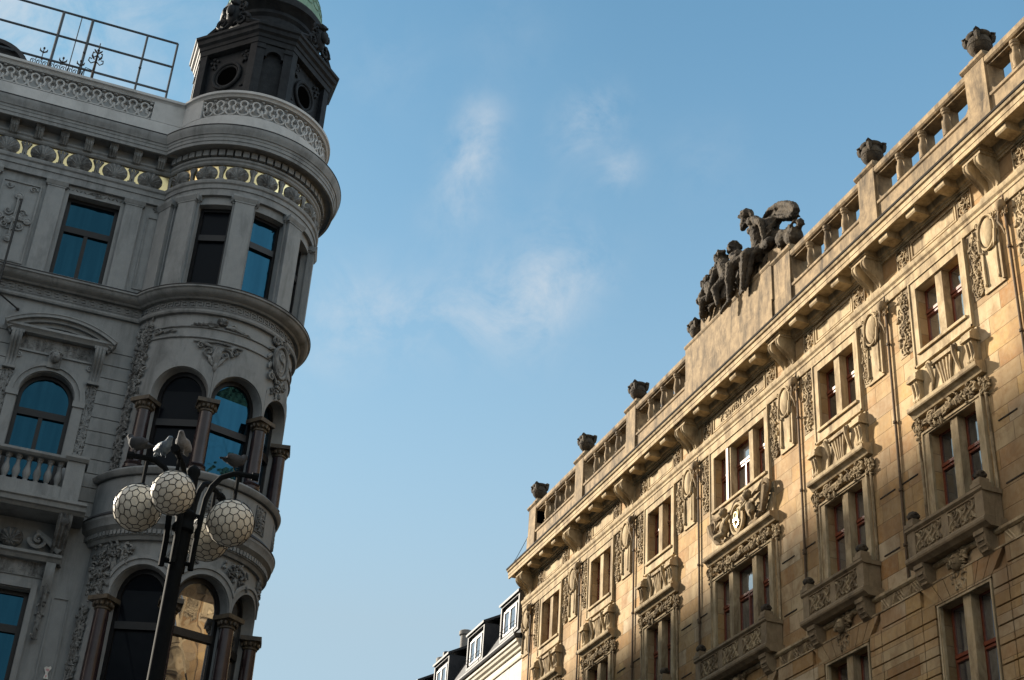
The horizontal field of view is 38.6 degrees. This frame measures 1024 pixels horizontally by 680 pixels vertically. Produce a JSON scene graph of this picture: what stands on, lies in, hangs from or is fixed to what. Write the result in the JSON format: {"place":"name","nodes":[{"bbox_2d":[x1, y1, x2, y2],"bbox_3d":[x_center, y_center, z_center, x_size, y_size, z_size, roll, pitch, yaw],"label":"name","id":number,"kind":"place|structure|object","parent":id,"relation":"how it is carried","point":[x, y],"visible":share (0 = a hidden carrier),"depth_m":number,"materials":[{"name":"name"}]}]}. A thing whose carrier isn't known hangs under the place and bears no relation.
{"place":"outdoors","nodes":[
{"label":"outdoors","id":0,"kind":"place"},
{"bbox_2d":[417,588,524,679],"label":"white house","id":1,"kind":"structure","parent":0,"point":[489,648],"depth_m":61.43,"materials":[{"name":"paint"}]},
{"bbox_2d":[0,0,1023,679],"label":"sky","id":2,"kind":"structure","parent":0,"point":[538,197],"materials":[{"name":"blue"}]},
{"label":"ground","id":3,"kind":"structure","parent":0,"visible":0},
{"bbox_2d":[0,0,340,679],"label":"corner building","id":4,"kind":"structure","parent":3,"relation":"on","point":[155,282],"depth_m":37.26,"materials":[{"name":"stone"}]},
{"bbox_2d":[0,293,19,310],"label":"cable","id":5,"kind":"object","parent":4,"relation":"attached to","point":[12,304],"visible":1,"depth_m":36.27,"materials":[{"name":"black metal"}]},
{"bbox_2d":[0,199,22,281],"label":"rod","id":6,"kind":"object","parent":4,"relation":"attached to","point":[11,238],"visible":1,"depth_m":36.94,"materials":[{"name":"black metal"}]},
{"bbox_2d":[0,588,28,679],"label":"window","id":7,"kind":"structure","parent":4,"relation":"in","point":[13,604],"depth_m":33.37,"materials":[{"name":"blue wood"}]},
{"bbox_2d":[0,376,72,484],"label":"window","id":8,"kind":"structure","parent":4,"relation":"in","point":[42,409],"depth_m":35.84,"materials":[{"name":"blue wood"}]},
{"bbox_2d":[43,666,50,678],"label":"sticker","id":9,"kind":"object","parent":4,"relation":"attached to","point":[47,669],"visible":1,"depth_m":32.88,"materials":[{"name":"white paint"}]},
{"bbox_2d":[30,47,85,75],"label":"iron cresting","id":10,"kind":"object","parent":4,"relation":"on","point":[63,58],"visible":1,"depth_m":40.70,"materials":[{"name":"black metal"}]},
{"bbox_2d":[49,198,118,283],"bbox_3d":[-11.283,-2.561,38.521,1.390,2.520,0.103,14,-32,-16],"label":"window","id":11,"kind":"structure","parent":4,"relation":"in","point":[84,241],"depth_m":38.54,"materials":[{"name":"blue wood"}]},
{"bbox_2d":[0,0,178,97],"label":"roof railing","id":12,"kind":"object","parent":4,"relation":"on","point":[87,43],"visible":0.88,"depth_m":41.76,"materials":[{"name":"metal"}]},
{"bbox_2d":[81,43,103,77],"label":"iron finial","id":13,"kind":"object","parent":4,"relation":"on","point":[95,62],"visible":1,"depth_m":41.16,"materials":[{"name":"black metal"}]},
{"bbox_2d":[99,569,164,679],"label":"window","id":14,"kind":"structure","parent":4,"relation":"in","point":[130,641],"depth_m":33.20,"materials":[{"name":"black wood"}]},
{"bbox_2d":[144,372,205,466],"bbox_3d":[-8.232,2.019,35.873,1.239,2.750,0.179,2,-31,3],"label":"window","id":15,"kind":"structure","parent":4,"relation":"in","point":[178,396],"depth_m":36.05,"materials":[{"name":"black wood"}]},
{"bbox_2d":[165,578,219,679],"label":"window","id":16,"kind":"structure","parent":4,"relation":"in","point":[194,633],"depth_m":33.63,"materials":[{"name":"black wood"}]},
{"bbox_2d":[186,209,231,284],"bbox_3d":[-7.936,-2.405,38.403,0.921,2.520,0.120,2,-31,3],"label":"window","id":17,"kind":"structure","parent":4,"relation":"in","point":[213,225],"depth_m":38.45,"materials":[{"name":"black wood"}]},
{"bbox_2d":[204,381,252,482],"bbox_3d":[-7.053,2.281,36.182,1.239,2.750,0.179,25,-36,-31],"label":"window","id":18,"kind":"structure","parent":4,"relation":"in","point":[229,431],"depth_m":36.32,"materials":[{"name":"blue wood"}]},
{"bbox_2d":[227,598,242,679],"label":"window","id":19,"kind":"structure","parent":4,"relation":"in","point":[237,610],"depth_m":34.98,"materials":[{"name":"black wood"}]},
{"bbox_2d":[241,216,279,298],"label":"window","id":20,"kind":"structure","parent":4,"relation":"in","point":[257,277],"depth_m":38.78,"materials":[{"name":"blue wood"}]},
{"bbox_2d":[258,404,272,493],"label":"window","id":21,"kind":"structure","parent":4,"relation":"in","point":[268,414],"depth_m":37.60,"materials":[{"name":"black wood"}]},
{"bbox_2d":[289,250,300,313],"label":"window","id":22,"kind":"structure","parent":4,"relation":"in","point":[299,253],"depth_m":40.02,"materials":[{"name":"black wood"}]},
{"bbox_2d":[112,444,258,679],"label":"street lamp","id":23,"kind":"object","parent":3,"relation":"on","point":[220,528],"visible":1,"depth_m":14.64,"materials":[{"name":"metal"}]},
{"bbox_2d":[126,434,154,452],"bbox_3d":[-3.843,1.069,15.092,0.348,0.232,0.143,-1,-31,9],"label":"pigeon","id":24,"kind":"object","parent":23,"relation":"on","point":[136,444],"visible":1,"depth_m":15.04,"materials":[{"name":"grey"}]},
{"bbox_2d":[153,436,172,457],"bbox_3d":[-3.625,1.131,15.160,0.137,0.218,0.342,27,-38,-34],"label":"pigeon","id":25,"kind":"object","parent":23,"relation":"on","point":[162,448],"visible":0.98,"depth_m":15.09,"materials":[{"name":"white"}]},
{"bbox_2d":[175,430,191,456],"bbox_3d":[-3.309,1.069,14.700,0.142,0.226,0.350,0,-31,6],"label":"pigeon","id":26,"kind":"object","parent":23,"relation":"on","point":[182,441],"visible":0.84,"depth_m":14.62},
{"bbox_2d":[219,453,247,471],"bbox_3d":[-2.919,1.260,15.295,0.331,0.216,0.137,26,-37,-33],"label":"pigeon","id":27,"kind":"object","parent":23,"relation":"on","point":[233,460],"visible":1,"depth_m":15.26,"materials":[{"name":"grey"}]},
{"bbox_2d":[506,17,1023,679],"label":"stone building","id":28,"kind":"structure","parent":3,"relation":"on","point":[812,469],"depth_m":37.79,"materials":[{"name":"stone"}]},
{"bbox_2d":[531,481,548,499],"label":"urn","id":29,"kind":"object","parent":28,"relation":"on","point":[539,490],"visible":0.81,"depth_m":60.21,"materials":[{"name":"stone"}]},
{"bbox_2d":[536,579,563,658],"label":"window","id":30,"kind":"structure","parent":28,"relation":"in","point":[554,637],"depth_m":55.16,"materials":[{"name":"stone"}]},
{"bbox_2d":[577,432,596,450],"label":"urn","id":31,"kind":"object","parent":28,"relation":"on","point":[587,442],"visible":0.87,"depth_m":56.17,"materials":[{"name":"stone"}]},
{"bbox_2d":[584,651,611,679],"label":"window","id":32,"kind":"structure","parent":28,"relation":"in","point":[604,670],"depth_m":49.52,"materials":[{"name":"stone"}]},
{"bbox_2d":[586,535,615,620],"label":"window","id":33,"kind":"structure","parent":28,"relation":"in","point":[606,567],"depth_m":51.30,"materials":[{"name":"stone"}]},
{"bbox_2d":[627,379,648,400],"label":"urn","id":34,"kind":"object","parent":28,"relation":"on","point":[637,389],"visible":0.91,"depth_m":52.34,"materials":[{"name":"stone"}]},
{"bbox_2d":[642,607,675,679],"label":"window","id":35,"kind":"structure","parent":28,"relation":"in","point":[665,634],"depth_m":45.51,"materials":[{"name":"stone"}]},
{"bbox_2d":[643,484,676,577],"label":"window","id":36,"kind":"structure","parent":28,"relation":"in","point":[665,520],"depth_m":47.42,"materials":[{"name":"stone"}]},
{"bbox_2d":[687,317,700,337],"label":"urn","id":37,"kind":"object","parent":28,"relation":"on","point":[693,327],"visible":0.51,"depth_m":48.46,"materials":[{"name":"stone"}]},
{"bbox_2d":[709,404,771,524],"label":"window","id":38,"kind":"structure","parent":28,"relation":"in","point":[750,462],"depth_m":43.12,"materials":[{"name":"stone"}]},
{"bbox_2d":[710,538,776,648],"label":"window","id":39,"kind":"structure","parent":28,"relation":"in","point":[746,590],"depth_m":41.17,"materials":[{"name":"stone"}]},
{"bbox_2d":[696,200,804,322],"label":"rooftop sculpture","id":40,"kind":"object","parent":28,"relation":"on","point":[723,279],"visible":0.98,"depth_m":45.66,"materials":[{"name":"stone"}]},
{"bbox_2d":[811,328,864,445],"bbox_3d":[8.708,1.290,38.606,0.430,2.415,2.260,14,-32,-16],"label":"window","id":41,"kind":"structure","parent":28,"relation":"in","point":[845,392],"depth_m":38.62,"materials":[{"name":"stone"}]},
{"bbox_2d":[818,473,875,580],"bbox_3d":[8.441,5.226,36.284,0.365,3.260,2.260,14,-32,-16],"label":"window","id":42,"kind":"structure","parent":28,"relation":"in","point":[854,527],"depth_m":36.73,"materials":[{"name":"stone"}]},
{"bbox_2d":[825,642,872,679],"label":"window","id":43,"kind":"structure","parent":28,"relation":"in","point":[857,667],"depth_m":34.64,"materials":[{"name":"stone"}]},
{"bbox_2d":[856,138,886,164],"bbox_3d":[9.891,-5.065,40.106,0.658,0.764,0.658,14,-32,-16],"label":"urn","id":44,"kind":"object","parent":28,"relation":"on","point":[868,150],"visible":0.82,"depth_m":39.94,"materials":[{"name":"stone"}]},
{"bbox_2d":[907,238,975,369],"bbox_3d":[10.327,-0.815,34.850,0.430,2.415,2.260,14,-32,-16],"label":"window","id":45,"kind":"structure","parent":28,"relation":"in","point":[949,301],"depth_m":34.86,"materials":[{"name":"stone"}]},
{"bbox_2d":[921,393,994,514],"bbox_3d":[10.060,3.121,32.528,0.365,3.260,2.260,14,-32,-16],"label":"window","id":46,"kind":"structure","parent":28,"relation":"in","point":[965,449],"depth_m":32.97,"materials":[{"name":"stone"}]},
{"bbox_2d":[937,578,1003,679],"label":"window","id":47,"kind":"structure","parent":28,"relation":"in","point":[977,646],"depth_m":30.72,"materials":[{"name":"stone"}]},
{"bbox_2d":[961,26,995,56],"bbox_3d":[11.586,-7.271,36.170,0.658,0.764,0.658,14,-32,-16],"label":"urn","id":48,"kind":"object","parent":28,"relation":"on","point":[976,40],"visible":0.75,"depth_m":36.01,"materials":[{"name":"stone"}]}
]}

